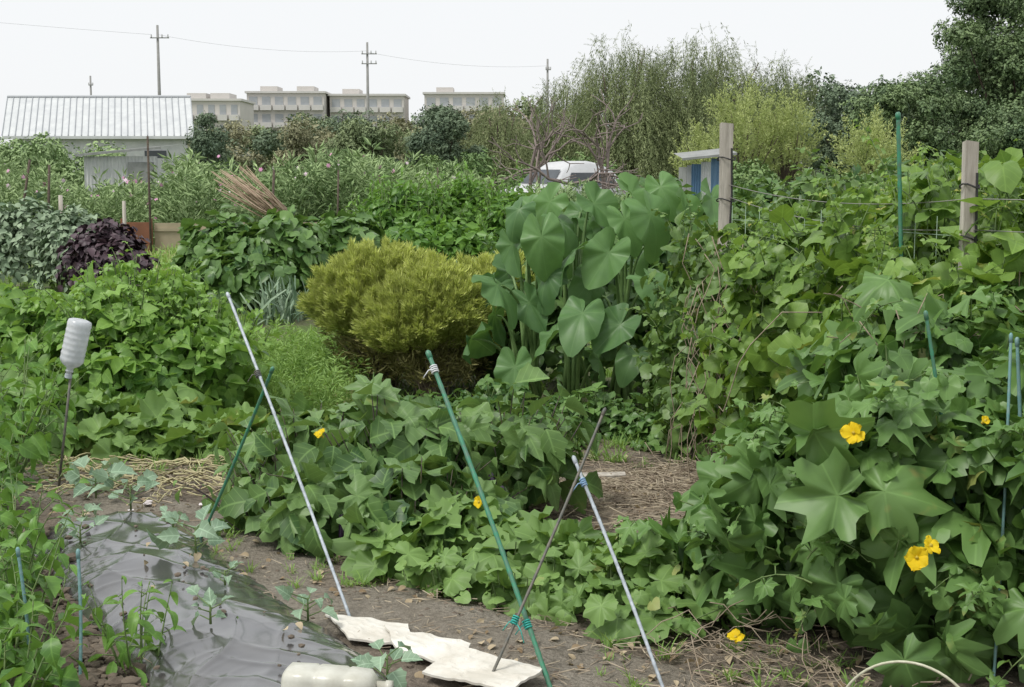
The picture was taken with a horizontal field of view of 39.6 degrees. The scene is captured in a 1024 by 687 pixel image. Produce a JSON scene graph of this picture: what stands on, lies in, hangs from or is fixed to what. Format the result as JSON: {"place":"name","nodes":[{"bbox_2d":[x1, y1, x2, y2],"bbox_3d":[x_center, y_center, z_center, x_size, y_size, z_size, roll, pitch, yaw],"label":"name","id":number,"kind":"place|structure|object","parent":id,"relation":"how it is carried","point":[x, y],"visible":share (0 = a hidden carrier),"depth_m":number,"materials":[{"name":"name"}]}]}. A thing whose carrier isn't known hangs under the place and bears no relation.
{"place":"outdoors","nodes":[
{"label":"outdoors","id":0,"kind":"place"},
{"bbox_2d":[187,93,253,155],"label":"apartment building","id":1,"kind":"structure","parent":0,"point":[245,111],"depth_m":223.22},
{"bbox_2d":[197,105,237,154],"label":"windows","id":2,"kind":"structure","parent":1,"relation":"attached to","point":[211,108],"depth_m":222.17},
{"bbox_2d":[191,98,255,103],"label":"parapet","id":3,"kind":"structure","parent":1,"relation":"on","point":[221,99],"depth_m":221.72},
{"bbox_2d":[247,86,329,130],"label":"apartment building","id":4,"kind":"structure","parent":0,"point":[325,103],"depth_m":246.94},
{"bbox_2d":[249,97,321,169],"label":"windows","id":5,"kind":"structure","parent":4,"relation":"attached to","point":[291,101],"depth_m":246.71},
{"bbox_2d":[245,91,330,94],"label":"parapet","id":6,"kind":"structure","parent":4,"relation":"on","point":[325,92],"depth_m":246.25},
{"bbox_2d":[254,105,322,127],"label":"balconies","id":7,"kind":"structure","parent":4,"relation":"attached to","point":[288,107],"depth_m":246.19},
{"bbox_2d":[0,136,625,247],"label":"cosmos field","id":8,"kind":"structure","parent":0,"point":[189,190],"depth_m":29.61,"materials":[{"name":"green plant"}]},
{"bbox_2d":[2,454,708,686],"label":"dirt path","id":9,"kind":"structure","parent":0,"point":[437,611],"depth_m":5.44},
{"bbox_2d":[57,318,91,486],"bbox_3d":[-2.279,0.336,7.395,0.215,0.943,0.124,0,7,0],"label":"bottle on stick","id":10,"kind":"object","parent":9,"relation":"on","point":[75,343],"visible":0.98,"depth_m":7.32,"materials":[{"name":"plastic"}]},
{"bbox_2d":[63,503,102,517],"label":"broccoli seedling","id":11,"kind":"object","parent":9,"relation":"on","point":[91,507],"visible":0.71,"depth_m":6.80,"materials":[{"name":"green plant"}]},
{"bbox_2d":[63,455,137,497],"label":"broccoli seedling","id":12,"kind":"object","parent":9,"relation":"on","point":[119,468],"visible":0.82,"depth_m":7.25,"materials":[{"name":"green plant"}]},
{"bbox_2d":[17,452,238,503],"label":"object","id":13,"kind":"object","parent":9,"relation":"on","point":[186,461],"visible":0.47,"depth_m":7.68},
{"bbox_2d":[200,366,274,537],"bbox_3d":[-1.210,0.511,6.185,0.020,0.894,0.637,-7,10,-44],"label":"green garden pole","id":14,"kind":"object","parent":9,"relation":"on","point":[272,369],"visible":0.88,"depth_m":6.13,"materials":[{"name":"plastic"}]},
{"bbox_2d":[226,292,350,615],"bbox_3d":[-0.914,0.425,5.704,0.058,1.183,1.190,-5,8,-34],"label":"white garden pole","id":15,"kind":"object","parent":9,"relation":"on","point":[257,373],"visible":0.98,"depth_m":5.69,"materials":[{"name":"plastic"}]},
{"bbox_2d":[325,614,409,644],"bbox_3d":[-0.516,1.036,5.147,0.430,0.038,0.239,2,7,14],"label":"flattened paper sack","id":16,"kind":"object","parent":9,"relation":"on","point":[373,629],"visible":0.81,"depth_m":5.15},
{"bbox_2d":[423,350,552,686],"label":"green garden pole","id":17,"kind":"object","parent":9,"relation":"on","point":[526,621],"visible":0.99,"depth_m":4.96,"materials":[{"name":"plastic"}]},
{"bbox_2d":[846,660,959,686],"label":"tunnel hoop","id":18,"kind":"object","parent":9,"relation":"on","point":[901,661],"visible":1,"depth_m":4.26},
{"bbox_2d":[330,89,408,122],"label":"apartment building","id":19,"kind":"structure","parent":0,"point":[405,106],"depth_m":249.92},
{"bbox_2d":[330,107,402,128],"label":"balconies","id":20,"kind":"structure","parent":19,"relation":"attached to","point":[374,109],"depth_m":249.17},
{"bbox_2d":[332,99,401,138],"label":"windows","id":21,"kind":"structure","parent":19,"relation":"attached to","point":[372,102],"depth_m":249.69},
{"bbox_2d":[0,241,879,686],"bbox_3d":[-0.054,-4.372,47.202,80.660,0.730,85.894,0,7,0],"label":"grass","id":22,"kind":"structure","parent":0,"point":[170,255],"depth_m":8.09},
{"bbox_2d":[211,165,286,217],"bbox_3d":[-4.764,-2.708,26.369,1.645,1.208,0.922,0,7,0],"label":"stick bundle","id":23,"kind":"object","parent":22,"relation":"on","point":[263,206],"visible":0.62,"depth_m":26.36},
{"bbox_2d":[424,87,503,116],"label":"apartment building","id":24,"kind":"structure","parent":0,"point":[450,97],"depth_m":251.60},
{"bbox_2d":[427,98,500,119],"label":"windows","id":25,"kind":"structure","parent":24,"relation":"attached to","point":[456,101],"depth_m":251.61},
{"bbox_2d":[423,92,505,96],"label":"parapet","id":26,"kind":"structure","parent":24,"relation":"on","point":[463,93],"depth_m":251.20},
{"bbox_2d":[0,0,1016,171],"label":"sky","id":27,"kind":"structure","parent":0,"point":[860,41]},
{"bbox_2d":[0,172,1023,686],"bbox_3d":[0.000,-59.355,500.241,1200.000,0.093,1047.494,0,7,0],"label":"ground","id":28,"kind":"structure","parent":0,"point":[580,624],"depth_m":5.22,"materials":[{"name":"soil"}]},
{"bbox_2d":[15,547,29,644],"bbox_3d":[-1.640,0.906,4.787,0.072,0.443,0.017,7,10,44],"label":"teal garden pole","id":29,"kind":"object","parent":28,"relation":"on","point":[18,554],"visible":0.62,"depth_m":4.78,"materials":[{"name":"plastic"}]},
{"bbox_2d":[0,452,89,686],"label":"tomato plants","id":30,"kind":"object","parent":28,"relation":"on","point":[45,660],"visible":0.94,"depth_m":4.98,"materials":[{"name":"green plant"}]},
{"bbox_2d":[0,317,91,529],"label":"pepper plants","id":31,"kind":"object","parent":28,"relation":"on","point":[35,446],"visible":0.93,"depth_m":7.69,"materials":[{"name":"green plant"}]},
{"bbox_2d":[0,190,100,292],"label":"sage bush","id":32,"kind":"object","parent":28,"relation":"on","point":[25,238],"visible":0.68,"depth_m":18.91,"materials":[{"name":"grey plant"}]},
{"bbox_2d":[76,549,82,674],"bbox_3d":[-1.428,0.912,4.698,0.019,0.454,0.118,-1,7,-12],"label":"teal garden pole","id":33,"kind":"object","parent":28,"relation":"on","point":[80,603],"visible":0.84,"depth_m":4.70,"materials":[{"name":"plastic"}]},
{"bbox_2d":[1,95,193,192],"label":"white roofed barn","id":34,"kind":"structure","parent":28,"relation":"on","point":[128,121],"depth_m":60.30,"materials":[{"name":"paint"}]},
{"bbox_2d":[55,217,161,291],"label":"purple perilla bush","id":35,"kind":"object","parent":28,"relation":"on","point":[84,248],"visible":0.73,"depth_m":17.90,"materials":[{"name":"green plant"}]},
{"bbox_2d":[0,131,234,199],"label":"hedge","id":36,"kind":"object","parent":28,"relation":"on","point":[49,151],"visible":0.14,"depth_m":41.81,"materials":[{"name":"green plant"}]},
{"bbox_2d":[75,144,177,196],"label":"metal shed","id":37,"kind":"structure","parent":28,"relation":"on","point":[134,164],"depth_m":36.72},
{"bbox_2d":[128,162,153,189],"bbox_3d":[-9.575,-3.785,36.783,0.650,1.800,0.042,0,7,0],"label":"door","id":38,"kind":"structure","parent":37,"relation":"in","point":[135,167],"depth_m":36.68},
{"bbox_2d":[120,219,152,250],"bbox_3d":[-7.375,-2.080,27.974,0.610,0.750,0.080,0,7,0],"label":"brown fence panel","id":39,"kind":"object","parent":28,"relation":"on","point":[142,228],"visible":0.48,"depth_m":27.94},
{"bbox_2d":[0,241,281,413],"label":"cowpea bush","id":40,"kind":"object","parent":28,"relation":"on","point":[155,334],"visible":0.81,"depth_m":9.45,"materials":[{"name":"green plant"}]},
{"bbox_2d":[1,363,288,478],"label":"pumpkin vine","id":41,"kind":"object","parent":28,"relation":"on","point":[106,426],"visible":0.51,"depth_m":8.43,"materials":[{"name":"green plant"}]},
{"bbox_2d":[146,136,151,252],"bbox_3d":[-7.050,-2.848,27.660,0.049,2.350,0.048,0,7,0],"label":"stake","id":42,"kind":"object","parent":28,"relation":"on","point":[149,204],"visible":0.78,"depth_m":27.64,"materials":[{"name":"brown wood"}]},
{"bbox_2d":[62,575,238,686],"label":"young pepper plant","id":43,"kind":"object","parent":28,"relation":"on","point":[132,621],"visible":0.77,"depth_m":4.75,"materials":[{"name":"green plant"}]},
{"bbox_2d":[150,25,168,94],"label":"utility pole","id":44,"kind":"object","parent":28,"relation":"on","point":[157,37],"visible":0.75,"depth_m":108.10,"materials":[{"name":"concrete"}]},
{"bbox_2d":[26,511,385,686],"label":"plastic mulch sheet","id":45,"kind":"object","parent":28,"relation":"on","point":[252,645],"visible":0.73,"depth_m":5.18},
{"bbox_2d":[57,515,108,543],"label":"broccoli seedling","id":46,"kind":"object","parent":45,"relation":"on","point":[99,520],"visible":0.93,"depth_m":6.09,"materials":[{"name":"green plant"}]},
{"bbox_2d":[87,468,159,510],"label":"broccoli seedling","id":47,"kind":"object","parent":45,"relation":"on","point":[146,479],"visible":1,"depth_m":6.61,"materials":[{"name":"green plant"}]},
{"bbox_2d":[146,503,230,553],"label":"broccoli seedling","id":48,"kind":"object","parent":45,"relation":"on","point":[171,535],"visible":1,"depth_m":5.80,"materials":[{"name":"green plant"}]},
{"bbox_2d":[186,584,233,624],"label":"broccoli seedling","id":49,"kind":"object","parent":45,"relation":"on","point":[208,599],"visible":1,"depth_m":4.97,"materials":[{"name":"green plant"}]},
{"bbox_2d":[209,560,243,584],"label":"broccoli seedling","id":50,"kind":"object","parent":45,"relation":"on","point":[219,573],"visible":1,"depth_m":5.45,"materials":[{"name":"green plant"}]},
{"bbox_2d":[275,585,338,620],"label":"broccoli seedling","id":51,"kind":"object","parent":45,"relation":"on","point":[286,592],"visible":0.99,"depth_m":5.14,"materials":[{"name":"green plant"}]},
{"bbox_2d":[281,662,393,686],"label":"plastic jug","id":52,"kind":"object","parent":45,"relation":"on","point":[298,674],"visible":1,"depth_m":4.33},
{"bbox_2d":[351,638,422,686],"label":"broccoli seedling","id":53,"kind":"object","parent":45,"relation":"on","point":[397,676],"visible":0.94,"depth_m":4.54,"materials":[{"name":"green plant"}]},
{"bbox_2d":[181,110,238,172],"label":"broadleaf tree","id":54,"kind":"object","parent":28,"relation":"on","point":[208,145],"visible":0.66,"depth_m":53.21,"materials":[{"name":"green plant"}]},
{"bbox_2d":[154,222,316,255],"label":"wall","id":55,"kind":"structure","parent":28,"relation":"on","point":[166,234],"depth_m":28.05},
{"bbox_2d":[231,273,308,325],"bbox_3d":[-2.619,-0.476,16.035,1.036,0.659,1.618,0,7,0],"label":"leek row","id":56,"kind":"object","parent":28,"relation":"on","point":[282,297],"visible":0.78,"depth_m":15.77,"materials":[{"name":"green plant"}]},
{"bbox_2d":[170,203,386,312],"bbox_3d":[-2.948,-1.073,17.820,2.955,1.357,2.144,0,7,0],"label":"sweet potato bush","id":57,"kind":"object","parent":28,"relation":"on","point":[238,256],"visible":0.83,"depth_m":17.38,"materials":[{"name":"green plant"}]},
{"bbox_2d":[190,317,391,415],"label":"carrot tops","id":58,"kind":"object","parent":28,"relation":"on","point":[313,358],"visible":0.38,"depth_m":10.53,"materials":[{"name":"green plant"}]},
{"bbox_2d":[267,113,337,174],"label":"broadleaf tree","id":59,"kind":"object","parent":28,"relation":"on","point":[296,141],"visible":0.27,"depth_m":58.80,"materials":[{"name":"green plant"}]},
{"bbox_2d":[8,92,672,181],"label":"distant tree belt","id":60,"kind":"object","parent":28,"relation":"on","point":[260,143],"visible":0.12,"depth_m":73.90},
{"bbox_2d":[361,42,376,121],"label":"utility pole","id":61,"kind":"object","parent":28,"relation":"on","point":[367,63],"visible":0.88,"depth_m":118.09,"materials":[{"name":"concrete"}]},
{"bbox_2d":[294,233,445,387],"bbox_3d":[-0.994,-0.225,11.125,1.309,1.277,1.356,6,9,39],"label":"kochia bush","id":62,"kind":"object","parent":28,"relation":"on","point":[338,286],"visible":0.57,"depth_m":10.77,"materials":[{"name":"green plant"}]},
{"bbox_2d":[324,115,419,165],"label":"broadleaf tree","id":63,"kind":"object","parent":28,"relation":"on","point":[351,138],"visible":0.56,"depth_m":57.02,"materials":[{"name":"green plant"}]},
{"bbox_2d":[173,362,602,570],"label":"eggplant plants","id":64,"kind":"object","parent":28,"relation":"on","point":[366,467],"visible":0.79,"depth_m":6.64,"materials":[{"name":"green plant"}]},
{"bbox_2d":[346,247,506,397],"bbox_3d":[-0.621,-0.165,10.668,1.219,1.151,1.229,0,7,0],"label":"kochia bush","id":65,"kind":"object","parent":28,"relation":"on","point":[439,310],"visible":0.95,"depth_m":10.35,"materials":[{"name":"green plant"}]},
{"bbox_2d":[384,624,470,662],"bbox_3d":[-0.323,1.057,4.978,0.428,0.038,0.203,4,8,30],"label":"flattened paper sack","id":66,"kind":"object","parent":28,"relation":"on","point":[430,647],"visible":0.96,"depth_m":4.97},
{"bbox_2d":[0,456,860,686],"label":"soil clods","id":67,"kind":"object","parent":28,"relation":"on","point":[94,644],"visible":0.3,"depth_m":5.02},
{"bbox_2d":[342,157,547,262],"bbox_3d":[-0.712,-1.694,19.757,3.155,1.787,2.754,-3,8,-22],"label":"tomato bush","id":68,"kind":"object","parent":28,"relation":"on","point":[461,215],"visible":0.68,"depth_m":19.61,"materials":[{"name":"green plant"}]},
{"bbox_2d":[403,103,488,172],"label":"broadleaf tree","id":69,"kind":"object","parent":28,"relation":"on","point":[448,125],"visible":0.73,"depth_m":53.59,"materials":[{"name":"green plant"}]},
{"bbox_2d":[14,454,933,686],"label":"fallen leaves","id":70,"kind":"object","parent":28,"relation":"on","point":[197,557],"visible":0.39,"depth_m":5.16,"materials":[{"name":"brown plant"}]},
{"bbox_2d":[422,644,541,686],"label":"flattened paper sack","id":71,"kind":"object","parent":28,"relation":"on","point":[458,663],"visible":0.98,"depth_m":4.73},
{"bbox_2d":[455,248,534,385],"bbox_3d":[-0.209,-0.215,11.265,1.038,1.105,0.999,-2,7,-18],"label":"kochia bush","id":72,"kind":"object","parent":28,"relation":"on","point":[484,261],"visible":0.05,"depth_m":11.11,"materials":[{"name":"green plant"}]},
{"bbox_2d":[458,88,541,193],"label":"willow tree","id":73,"kind":"object","parent":28,"relation":"on","point":[510,132],"visible":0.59,"depth_m":55.88,"materials":[{"name":"green plant"}]},
{"bbox_2d":[14,332,1016,686],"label":"straw litter","id":74,"kind":"object","parent":28,"relation":"on","point":[608,484],"visible":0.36,"depth_m":7.08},
{"bbox_2d":[339,374,711,453],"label":"bean plants","id":75,"kind":"object","parent":28,"relation":"on","point":[633,423],"visible":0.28,"depth_m":8.94,"materials":[{"name":"green plant"}]},
{"bbox_2d":[492,407,605,671],"bbox_3d":[0.132,0.688,4.864,0.064,0.863,0.670,6,9,41],"label":"dark garden pole","id":76,"kind":"object","parent":28,"relation":"on","point":[514,620],"visible":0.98,"depth_m":4.86,"materials":[{"name":"metal"}]},
{"bbox_2d":[511,73,604,169],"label":"willow tree","id":77,"kind":"object","parent":28,"relation":"on","point":[542,108],"visible":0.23,"depth_m":60.78,"materials":[{"name":"green plant"}]},
{"bbox_2d":[341,477,779,648],"bbox_3d":[0.261,0.842,5.868,2.049,0.556,1.483,0,7,0],"label":"pumpkin vine","id":78,"kind":"object","parent":28,"relation":"on","point":[577,573],"visible":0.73,"depth_m":5.63,"materials":[{"name":"green plant"}]},
{"bbox_2d":[485,89,642,197],"bbox_3d":[1.522,-4.774,37.427,4.495,3.874,3.217,0,7,0],"label":"bare tree","id":79,"kind":"object","parent":28,"relation":"on","point":[600,163],"visible":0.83,"depth_m":37.64,"materials":[{"name":"grey plant"}]},
{"bbox_2d":[505,161,627,197],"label":"parked car","id":80,"kind":"object","parent":28,"relation":"on","point":[559,169],"visible":0.11,"depth_m":41.12,"materials":[{"name":"silver metal"}]},
{"bbox_2d":[483,256,671,395],"bbox_3d":[0.879,-0.211,10.881,2.160,1.173,1.207,3,8,25],"label":"bean foliage","id":81,"kind":"object","parent":28,"relation":"on","point":[551,356],"visible":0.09,"depth_m":10.69,"materials":[{"name":"green plant"}]},
{"bbox_2d":[462,171,732,406],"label":"taro plants","id":82,"kind":"object","parent":28,"relation":"on","point":[575,241],"visible":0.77,"depth_m":9.85,"materials":[{"name":"green plant"}]},
{"bbox_2d":[540,20,690,187],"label":"willow tree","id":83,"kind":"object","parent":28,"relation":"on","point":[624,141],"visible":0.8,"depth_m":58.21,"materials":[{"name":"green plant"}]},
{"bbox_2d":[572,455,663,686],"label":"white garden pole","id":84,"kind":"object","parent":28,"relation":"on","point":[583,482],"visible":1,"depth_m":4.87,"materials":[{"name":"plastic"}]},
{"bbox_2d":[668,117,717,173],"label":"yellow green tree","id":85,"kind":"object","parent":28,"relation":"on","point":[703,145],"visible":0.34,"depth_m":45.53,"materials":[{"name":"green plant"}]},
{"bbox_2d":[623,23,785,187],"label":"willow tree","id":86,"kind":"object","parent":28,"relation":"on","point":[693,106],"visible":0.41,"depth_m":59.12,"materials":[{"name":"green plant"}]},
{"bbox_2d":[674,149,736,196],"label":"blue shed","id":87,"kind":"structure","parent":28,"relation":"on","point":[694,175],"depth_m":24.85,"materials":[{"name":"white paint"}]},
{"bbox_2d":[406,146,1022,195],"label":"hedge","id":88,"kind":"object","parent":28,"relation":"on","point":[741,176],"visible":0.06,"depth_m":45.76,"materials":[{"name":"green plant"}]},
{"bbox_2d":[715,122,735,448],"bbox_3d":[1.225,-0.233,8.232,0.111,2.068,0.111,0,7,0],"label":"wooden post","id":89,"kind":"object","parent":28,"relation":"on","point":[726,160],"visible":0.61,"depth_m":8.11,"materials":[{"name":"grey wood"}]},
{"bbox_2d":[729,184,1023,232],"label":"trellis wire","id":90,"kind":"object","parent":89,"relation":"attached to","point":[889,203],"visible":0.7,"depth_m":6.42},
{"bbox_2d":[690,68,796,175],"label":"yellow green tree","id":91,"kind":"object","parent":28,"relation":"on","point":[734,118],"visible":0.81,"depth_m":43.30,"materials":[{"name":"green plant"}]},
{"bbox_2d":[474,149,1021,277],"bbox_3d":[2.929,-1.066,14.043,7.983,1.998,2.827,4,8,31],"label":"runner bean row","id":92,"kind":"object","parent":28,"relation":"on","point":[742,194],"depth_m":13.81,"materials":[{"name":"green plant"}]},
{"bbox_2d":[727,48,841,186],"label":"willow tree","id":93,"kind":"object","parent":28,"relation":"on","point":[810,103],"visible":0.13,"depth_m":61.43,"materials":[{"name":"green plant"}]},
{"bbox_2d":[750,83,828,184],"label":"yellow green tree","id":94,"kind":"object","parent":28,"relation":"on","point":[789,154],"visible":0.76,"depth_m":43.84,"materials":[{"name":"green plant"}]},
{"bbox_2d":[620,138,988,456],"bbox_3d":[2.423,-0.296,8.267,3.858,2.088,1.950,2,7,19],"label":"yam vine","id":95,"kind":"object","parent":28,"relation":"on","point":[699,267],"visible":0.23,"depth_m":8.64,"materials":[{"name":"green plant"}]},
{"bbox_2d":[601,267,1023,686],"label":"luffa vine","id":96,"kind":"object","parent":28,"relation":"on","point":[834,506],"visible":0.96,"depth_m":4.84,"materials":[{"name":"green plant"}]},
{"bbox_2d":[619,233,1022,686],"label":"dry vine stems","id":97,"kind":"object","parent":28,"relation":"on","point":[755,620],"visible":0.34,"depth_m":5.16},
{"bbox_2d":[671,66,972,185],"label":"distant tree belt","id":98,"kind":"object","parent":28,"relation":"on","point":[832,78],"visible":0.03,"depth_m":72.22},
{"bbox_2d":[792,82,893,181],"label":"broadleaf tree","id":99,"kind":"object","parent":28,"relation":"on","point":[833,126],"visible":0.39,"depth_m":51.03,"materials":[{"name":"green plant"}]},
{"bbox_2d":[673,119,1023,448],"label":"bean vine","id":100,"kind":"object","parent":28,"relation":"on","point":[778,274],"visible":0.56,"depth_m":6.67,"materials":[{"name":"green plant"}]},
{"bbox_2d":[823,103,921,180],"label":"yellow green tree","id":101,"kind":"object","parent":28,"relation":"on","point":[858,141],"visible":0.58,"depth_m":41.45,"materials":[{"name":"green plant"}]},
{"bbox_2d":[895,112,902,256],"bbox_3d":[1.734,-0.045,6.341,0.112,1.953,0.023,0,7,0],"label":"green garden pole","id":102,"kind":"object","parent":28,"relation":"on","point":[899,175],"visible":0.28,"depth_m":6.25,"materials":[{"name":"plastic"}]},
{"bbox_2d":[838,62,1023,172],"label":"broadleaf tree","id":103,"kind":"object","parent":28,"relation":"on","point":[936,118],"visible":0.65,"depth_m":48.72,"materials":[{"name":"green plant"}]},
{"bbox_2d":[923,310,955,503],"bbox_3d":[1.509,0.499,4.899,0.223,1.223,0.017,4,8,29],"label":"green garden pole","id":104,"kind":"object","parent":28,"relation":"on","point":[926,316],"visible":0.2,"depth_m":4.88,"materials":[{"name":"plastic"}]},
{"bbox_2d":[958,140,979,293],"bbox_3d":[1.919,0.105,6.058,0.091,1.923,0.089,0,7,0],"label":"wooden post","id":105,"kind":"object","parent":28,"relation":"on","point":[969,186],"visible":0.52,"depth_m":5.94,"materials":[{"name":"grey wood"}]},
{"bbox_2d":[732,205,959,288],"bbox_3d":[1.575,0.036,7.132,0.003,1.400,2.154,-2,7,-17],"label":"trellis net","id":106,"kind":"object","parent":105,"relation":"attached to","point":[745,220],"visible":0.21,"depth_m":6.81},
{"bbox_2d":[931,0,1023,134],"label":"broadleaf tree","id":107,"kind":"object","parent":28,"relation":"on","point":[987,60],"visible":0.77,"depth_m":55.92,"materials":[{"name":"green plant"}]},
{"bbox_2d":[956,103,1023,158],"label":"broadleaf tree","id":108,"kind":"object","parent":28,"relation":"on","point":[1012,132],"visible":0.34,"depth_m":48.22,"materials":[{"name":"green plant"}]},
{"bbox_2d":[992,333,1012,686],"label":"teal garden pole","id":109,"kind":"object","parent":28,"relation":"on","point":[1005,489],"visible":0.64,"depth_m":4.71,"materials":[{"name":"plastic"}]},
{"bbox_2d":[1015,337,1023,551],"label":"teal garden pole","id":110,"kind":"object","parent":28,"relation":"on","point":[1017,345],"visible":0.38,"depth_m":4.78,"materials":[{"name":"plastic"}]},
{"bbox_2d":[528,468,698,523],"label":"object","id":111,"kind":"structure","parent":0,"point":[605,510],"depth_m":7.16,"materials":[{"name":"soil"}]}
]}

